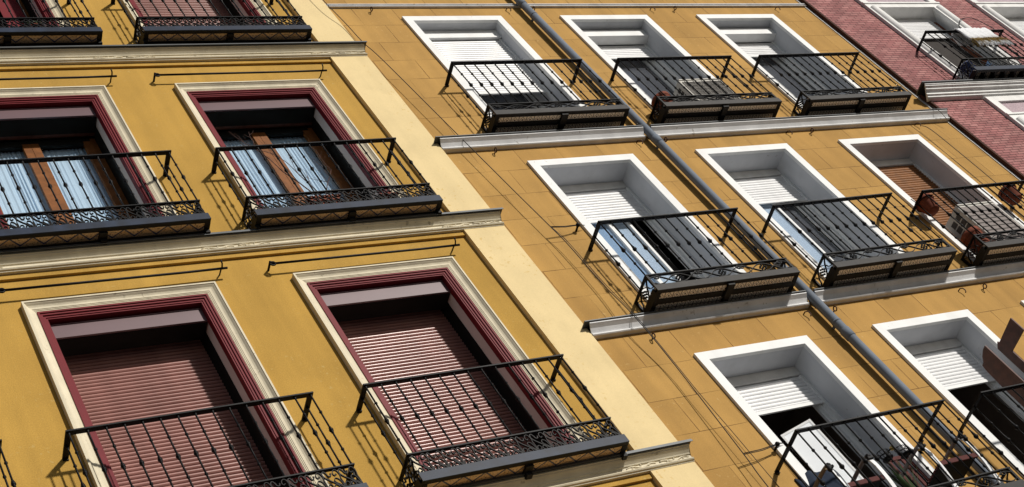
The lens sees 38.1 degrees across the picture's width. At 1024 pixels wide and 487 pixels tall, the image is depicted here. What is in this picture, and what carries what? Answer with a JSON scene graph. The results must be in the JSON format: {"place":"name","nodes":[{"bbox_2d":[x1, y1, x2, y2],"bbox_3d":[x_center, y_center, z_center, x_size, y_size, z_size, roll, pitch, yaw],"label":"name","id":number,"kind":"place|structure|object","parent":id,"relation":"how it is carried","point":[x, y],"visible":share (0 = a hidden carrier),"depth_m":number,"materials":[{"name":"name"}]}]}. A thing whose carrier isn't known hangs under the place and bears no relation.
{"place":"outdoors","nodes":[
{"label":"outdoors","id":0,"kind":"place"},
{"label":"pavement","id":1,"kind":"structure","parent":0,"visible":0},
{"bbox_2d":[0,0,713,486],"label":"yellow house","id":2,"kind":"structure","parent":1,"relation":"on","point":[334,336],"depth_m":12.99,"materials":[{"name":"paint"}]},
{"bbox_2d":[0,439,16,486],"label":"balcony","id":3,"kind":"structure","parent":2,"relation":"attached to","point":[13,483],"depth_m":10.03,"materials":[{"name":"black metal"}]},
{"bbox_2d":[0,0,68,27],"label":"window","id":4,"kind":"structure","parent":2,"relation":"in","point":[16,11],"depth_m":15.96,"materials":[{"name":"beige paint"}]},
{"bbox_2d":[0,0,102,46],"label":"balcony","id":5,"kind":"structure","parent":2,"relation":"attached to","point":[91,33],"depth_m":14.90,"materials":[{"name":"black metal"}]},
{"bbox_2d":[0,69,116,82],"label":"awning rod","id":6,"kind":"object","parent":2,"relation":"attached to","point":[73,77],"visible":1,"depth_m":14.51,"materials":[{"name":"black metal"}]},
{"bbox_2d":[0,85,177,228],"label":"window","id":7,"kind":"structure","parent":2,"relation":"in","point":[36,122],"depth_m":14.08,"materials":[{"name":"beige paint"}]},
{"bbox_2d":[0,150,210,250],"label":"balcony","id":8,"kind":"structure","parent":2,"relation":"attached to","point":[196,221],"depth_m":12.61,"materials":[{"name":"black metal"}]},
{"bbox_2d":[0,260,227,292],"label":"awning rod","id":9,"kind":"object","parent":2,"relation":"attached to","point":[2,290],"visible":1,"depth_m":12.16,"materials":[{"name":"black metal"}]},
{"bbox_2d":[21,281,330,486],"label":"window","id":10,"kind":"structure","parent":2,"relation":"in","point":[109,357],"depth_m":11.76,"materials":[{"name":"beige paint"}]},
{"bbox_2d":[120,0,276,30],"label":"window","id":11,"kind":"structure","parent":2,"relation":"in","point":[139,11],"depth_m":17.11,"materials":[{"name":"beige paint"}]},
{"bbox_2d":[111,0,311,43],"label":"balcony","id":12,"kind":"structure","parent":2,"relation":"attached to","point":[300,30],"depth_m":15.85,"materials":[{"name":"black metal"}]},
{"bbox_2d":[62,391,368,486],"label":"balcony","id":13,"kind":"structure","parent":2,"relation":"attached to","point":[350,481],"depth_m":10.68,"materials":[{"name":"black metal"}]},
{"bbox_2d":[153,63,326,81],"bbox_3d":[-2.810,-1.781,15.508,1.915,0.073,0.155,-6,-51,-32],"label":"awning rod","id":14,"kind":"object","parent":2,"relation":"attached to","point":[213,73],"visible":1,"depth_m":15.45,"materials":[{"name":"black metal"}]},
{"bbox_2d":[174,79,405,210],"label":"window","id":15,"kind":"structure","parent":2,"relation":"in","point":[295,110],"depth_m":15.23,"materials":[{"name":"beige paint"}]},
{"bbox_2d":[211,137,442,231],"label":"balcony","id":16,"kind":"structure","parent":2,"relation":"attached to","point":[428,201],"depth_m":13.80,"materials":[{"name":"black metal"}]},
{"bbox_2d":[306,194,339,204],"bbox_3d":[-1.712,-0.324,13.753,0.340,0.240,0.140,-6,-51,-32],"label":"planter","id":17,"kind":"object","parent":16,"relation":"on","point":[324,197],"visible":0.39,"depth_m":13.77,"materials":[{"name":"ceramic"}]},
{"bbox_2d":[231,132,331,194],"bbox_3d":[-2.184,-0.754,14.407,0.963,1.667,0.278,6,-57,-39],"label":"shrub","id":18,"kind":"object","parent":17,"relation":"in","point":[295,179],"visible":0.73,"depth_m":14.33,"materials":[{"name":"green plant"}]},
{"bbox_2d":[267,237,459,270],"bbox_3d":[-1.305,0.099,13.413,1.915,0.073,0.155,-6,-51,-32],"label":"awning rod","id":19,"kind":"object","parent":2,"relation":"attached to","point":[272,263],"visible":1,"depth_m":13.35,"materials":[{"name":"black metal"}]},
{"bbox_2d":[292,256,587,476],"bbox_3d":[-0.631,1.202,12.565,1.610,2.797,0.475,-6,-51,-32],"label":"window","id":20,"kind":"structure","parent":2,"relation":"in","point":[395,320],"depth_m":12.99,"materials":[{"name":"beige paint"}]},
{"bbox_2d":[356,354,628,486],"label":"balcony","id":21,"kind":"structure","parent":2,"relation":"attached to","point":[603,443],"depth_m":11.58,"materials":[{"name":"black metal"}]},
{"bbox_2d":[323,0,1023,486],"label":"ochre house","id":22,"kind":"structure","parent":1,"relation":"on","point":[761,372],"depth_m":15.97,"materials":[{"name":"paint"}]},
{"bbox_2d":[401,16,583,115],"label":"window","id":23,"kind":"structure","parent":22,"relation":"in","point":[449,38],"depth_m":17.70,"materials":[{"name":"white paint"}]},
{"bbox_2d":[445,59,629,132],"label":"balcony","id":24,"kind":"structure","parent":22,"relation":"attached to","point":[556,117],"depth_m":16.36,"materials":[{"name":"black metal"}]},
{"bbox_2d":[323,0,768,486],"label":"cable","id":25,"kind":"object","parent":22,"relation":"attached to","point":[575,253],"visible":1,"depth_m":14.11,"materials":[{"name":"black rubber"}]},
{"bbox_2d":[551,223,584,231],"bbox_3d":[0.558,-0.180,14.707,0.452,0.067,0.093,11,-60,-41],"label":"cable tie","id":26,"kind":"object","parent":22,"relation":"attached to","point":[577,225],"visible":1,"depth_m":14.73,"materials":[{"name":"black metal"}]},
{"bbox_2d":[527,154,745,300],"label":"window","id":27,"kind":"structure","parent":22,"relation":"in","point":[592,189],"depth_m":15.80,"materials":[{"name":"white paint"}]},
{"bbox_2d":[559,15,714,112],"bbox_3d":[1.737,-2.049,18.552,1.390,2.530,0.430,-6,-51,-32],"label":"window","id":28,"kind":"structure","parent":22,"relation":"in","point":[612,37],"depth_m":19.13,"materials":[{"name":"white paint"}]},
{"bbox_2d":[553,228,778,486],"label":"cable","id":29,"kind":"object","parent":22,"relation":"attached to","point":[671,359],"visible":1,"depth_m":13.25,"materials":[{"name":"black rubber"}]},
{"bbox_2d":[588,207,799,312],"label":"balcony","id":30,"kind":"structure","parent":22,"relation":"attached to","point":[680,292],"depth_m":14.32,"materials":[{"name":"black metal"}]},
{"bbox_2d":[610,55,781,123],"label":"balcony","id":31,"kind":"structure","parent":22,"relation":"attached to","point":[695,110],"depth_m":17.58,"materials":[{"name":"black metal"}]},
{"bbox_2d":[651,91,672,109],"bbox_3d":[1.796,-1.598,17.265,0.250,0.270,0.246,-6,-51,-32],"label":"flower pot","id":32,"kind":"object","parent":31,"relation":"on","point":[659,94],"visible":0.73,"depth_m":17.25,"materials":[{"name":"ceramic"}]},
{"bbox_2d":[673,78,740,101],"bbox_3d":[2.373,-1.703,17.855,0.664,0.632,0.288,-6,-51,-32],"label":"air conditioner","id":33,"kind":"object","parent":31,"relation":"on","point":[689,88],"visible":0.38,"depth_m":17.83,"materials":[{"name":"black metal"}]},
{"bbox_2d":[514,0,997,485],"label":"downpipe","id":34,"kind":"object","parent":22,"relation":"attached to","point":[847,333],"visible":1,"depth_m":15.33,"materials":[{"name":"grey metal"}]},
{"bbox_2d":[744,441,783,454],"bbox_3d":[2.145,1.730,12.599,0.535,0.092,0.093,7,-58,-39],"label":"cable tie","id":35,"kind":"object","parent":22,"relation":"attached to","point":[776,444],"visible":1,"depth_m":12.63,"materials":[{"name":"black metal"}]},
{"bbox_2d":[667,14,866,155],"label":"window","id":36,"kind":"structure","parent":22,"relation":"in","point":[754,37],"depth_m":20.28,"materials":[{"name":"white paint"}]},
{"bbox_2d":[694,143,903,331],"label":"window","id":37,"kind":"structure","parent":22,"relation":"in","point":[764,176],"depth_m":16.98,"materials":[{"name":"white paint"}]},
{"bbox_2d":[693,335,934,486],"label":"window","id":38,"kind":"structure","parent":22,"relation":"in","point":[781,386],"depth_m":13.82,"materials":[{"name":"white paint"}]},
{"bbox_2d":[752,52,911,115],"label":"balcony","id":39,"kind":"structure","parent":22,"relation":"attached to","point":[825,103],"depth_m":18.76,"materials":[{"name":"black metal"}]},
{"bbox_2d":[762,192,956,287],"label":"balcony","id":40,"kind":"structure","parent":22,"relation":"attached to","point":[887,265],"depth_m":15.52,"materials":[{"name":"black metal"}]},
{"bbox_2d":[774,399,1023,486],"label":"balcony","id":41,"kind":"structure","parent":22,"relation":"attached to","point":[1019,482],"depth_m":12.43,"materials":[{"name":"black metal"}]},
{"bbox_2d":[795,454,896,486],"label":"garden chair","id":42,"kind":"object","parent":41,"relation":"on","point":[876,481],"visible":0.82,"depth_m":12.14,"materials":[{"name":"grey plastic"}]},
{"bbox_2d":[794,470,843,486],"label":"cloth","id":43,"kind":"object","parent":42,"relation":"on","point":[830,479],"visible":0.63,"depth_m":12.50,"materials":[{"name":"fabric"}]},
{"bbox_2d":[876,444,910,462],"bbox_3d":[3.193,1.751,12.427,0.342,0.109,0.104,-6,-51,-32],"label":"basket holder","id":44,"kind":"object","parent":41,"relation":"attached to","point":[906,453],"visible":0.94,"depth_m":12.41,"materials":[{"name":"black metal"}]},
{"bbox_2d":[885,455,919,486],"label":"potted plant","id":45,"kind":"object","parent":41,"relation":"on","point":[902,480],"visible":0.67,"depth_m":12.36,"materials":[{"name":"green plant"}]},
{"bbox_2d":[886,433,1004,486],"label":"garden chair","id":46,"kind":"object","parent":41,"relation":"on","point":[949,470],"visible":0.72,"depth_m":12.73,"materials":[{"name":"grey plastic"}]},
{"bbox_2d":[837,134,1023,329],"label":"window","id":47,"kind":"structure","parent":22,"relation":"in","point":[909,165],"depth_m":18.29,"materials":[{"name":"white paint"}]},
{"bbox_2d":[871,309,1023,477],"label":"window","id":48,"kind":"structure","parent":22,"relation":"in","point":[945,349],"depth_m":15.16,"materials":[{"name":"white paint"}]},
{"bbox_2d":[910,125,1021,216],"bbox_3d":[5.667,-0.776,18.076,0.036,2.500,0.005,-6,-51,-32],"label":"cable","id":49,"kind":"object","parent":22,"relation":"attached to","point":[959,164],"visible":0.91,"depth_m":18.35,"materials":[{"name":"black rubber"}]},
{"bbox_2d":[910,180,1023,266],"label":"balcony","id":50,"kind":"structure","parent":22,"relation":"attached to","point":[999,250],"depth_m":16.48,"materials":[{"name":"black metal"}]},
{"bbox_2d":[911,193,938,215],"bbox_3d":[4.723,-0.442,16.905,0.246,0.261,0.246,-32,-42,-8],"label":"flower pot","id":51,"kind":"object","parent":50,"relation":"hanging from","point":[928,205],"visible":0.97,"depth_m":16.83,"materials":[{"name":"ceramic"}]},
{"bbox_2d":[961,226,988,251],"bbox_3d":[5.154,-0.006,16.383,0.250,0.310,0.246,-6,-51,-32],"label":"flower pot","id":52,"kind":"object","parent":50,"relation":"on","point":[966,236],"visible":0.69,"depth_m":16.36,"materials":[{"name":"ceramic"}]},
{"bbox_2d":[945,201,1023,252],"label":"air conditioner","id":53,"kind":"object","parent":50,"relation":"on","point":[953,226],"visible":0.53,"depth_m":16.82,"materials":[{"name":"grey plastic"}]},
{"bbox_2d":[998,184,1021,204],"bbox_3d":[5.912,-0.587,17.630,0.246,0.261,0.246,-46,-42,9],"label":"flower pot","id":54,"kind":"object","parent":50,"relation":"hanging from","point":[1009,194],"visible":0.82,"depth_m":17.55,"materials":[{"name":"ceramic"}]},
{"bbox_2d":[924,126,1023,205],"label":"cable","id":55,"kind":"object","parent":22,"relation":"attached to","point":[967,159],"visible":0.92,"depth_m":18.38,"materials":[{"name":"black rubber"}]},
{"bbox_2d":[959,383,1023,475],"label":"balcony","id":56,"kind":"structure","parent":22,"relation":"attached to","point":[993,392],"depth_m":13.44,"materials":[{"name":"black metal"}]},
{"bbox_2d":[982,345,1023,406],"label":"wooden board","id":57,"kind":"object","parent":56,"relation":"on","point":[999,370],"visible":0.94,"depth_m":14.02,"materials":[{"name":"brown wood"}]},
{"bbox_2d":[997,318,1023,372],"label":"wooden board","id":58,"kind":"object","parent":56,"relation":"on","point":[1011,336],"visible":1,"depth_m":14.73,"materials":[{"name":"brown wood"}]},
{"bbox_2d":[772,0,1023,179],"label":"brick house","id":59,"kind":"structure","parent":1,"relation":"on","point":[986,115],"depth_m":20.90,"materials":[{"name":"brick"}]},
{"bbox_2d":[855,0,1018,79],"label":"window","id":60,"kind":"structure","parent":59,"relation":"in","point":[910,19],"depth_m":22.11,"materials":[{"name":"white paint"}]},
{"bbox_2d":[916,29,1023,79],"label":"balcony","id":61,"kind":"structure","parent":59,"relation":"attached to","point":[982,71],"depth_m":20.65,"materials":[{"name":"black metal"}]},
{"bbox_2d":[959,61,975,76],"bbox_3d":[6.338,-2.392,20.531,0.212,0.353,0.212,-6,-51,-32],"label":"bucket","id":62,"kind":"object","parent":61,"relation":"on","point":[968,65],"visible":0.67,"depth_m":20.48,"materials":[{"name":"plastic"}]},
{"bbox_2d":[951,27,1013,47],"bbox_3d":[6.704,-2.895,21.184,0.755,0.590,0.237,-6,-51,-32],"label":"fleece","id":63,"kind":"object","parent":61,"relation":"hanging from","point":[982,36],"visible":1,"depth_m":21.14,"materials":[{"name":"fabric"}]},
{"bbox_2d":[959,17,993,28],"bbox_3d":[6.911,-3.177,22.030,0.341,0.715,0.391,-6,-51,-32],"label":"cable","id":64,"kind":"object","parent":59,"relation":"attached to","point":[975,19],"visible":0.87,"depth_m":22.17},
{"bbox_2d":[966,0,1023,41],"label":"window","id":65,"kind":"structure","parent":59,"relation":"in","point":[1009,14],"depth_m":23.39,"materials":[{"name":"white paint"}]},
{"bbox_2d":[983,95,1023,130],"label":"window","id":66,"kind":"structure","parent":59,"relation":"in","point":[1012,106],"depth_m":20.14,"materials":[{"name":"white paint"}]}
]}

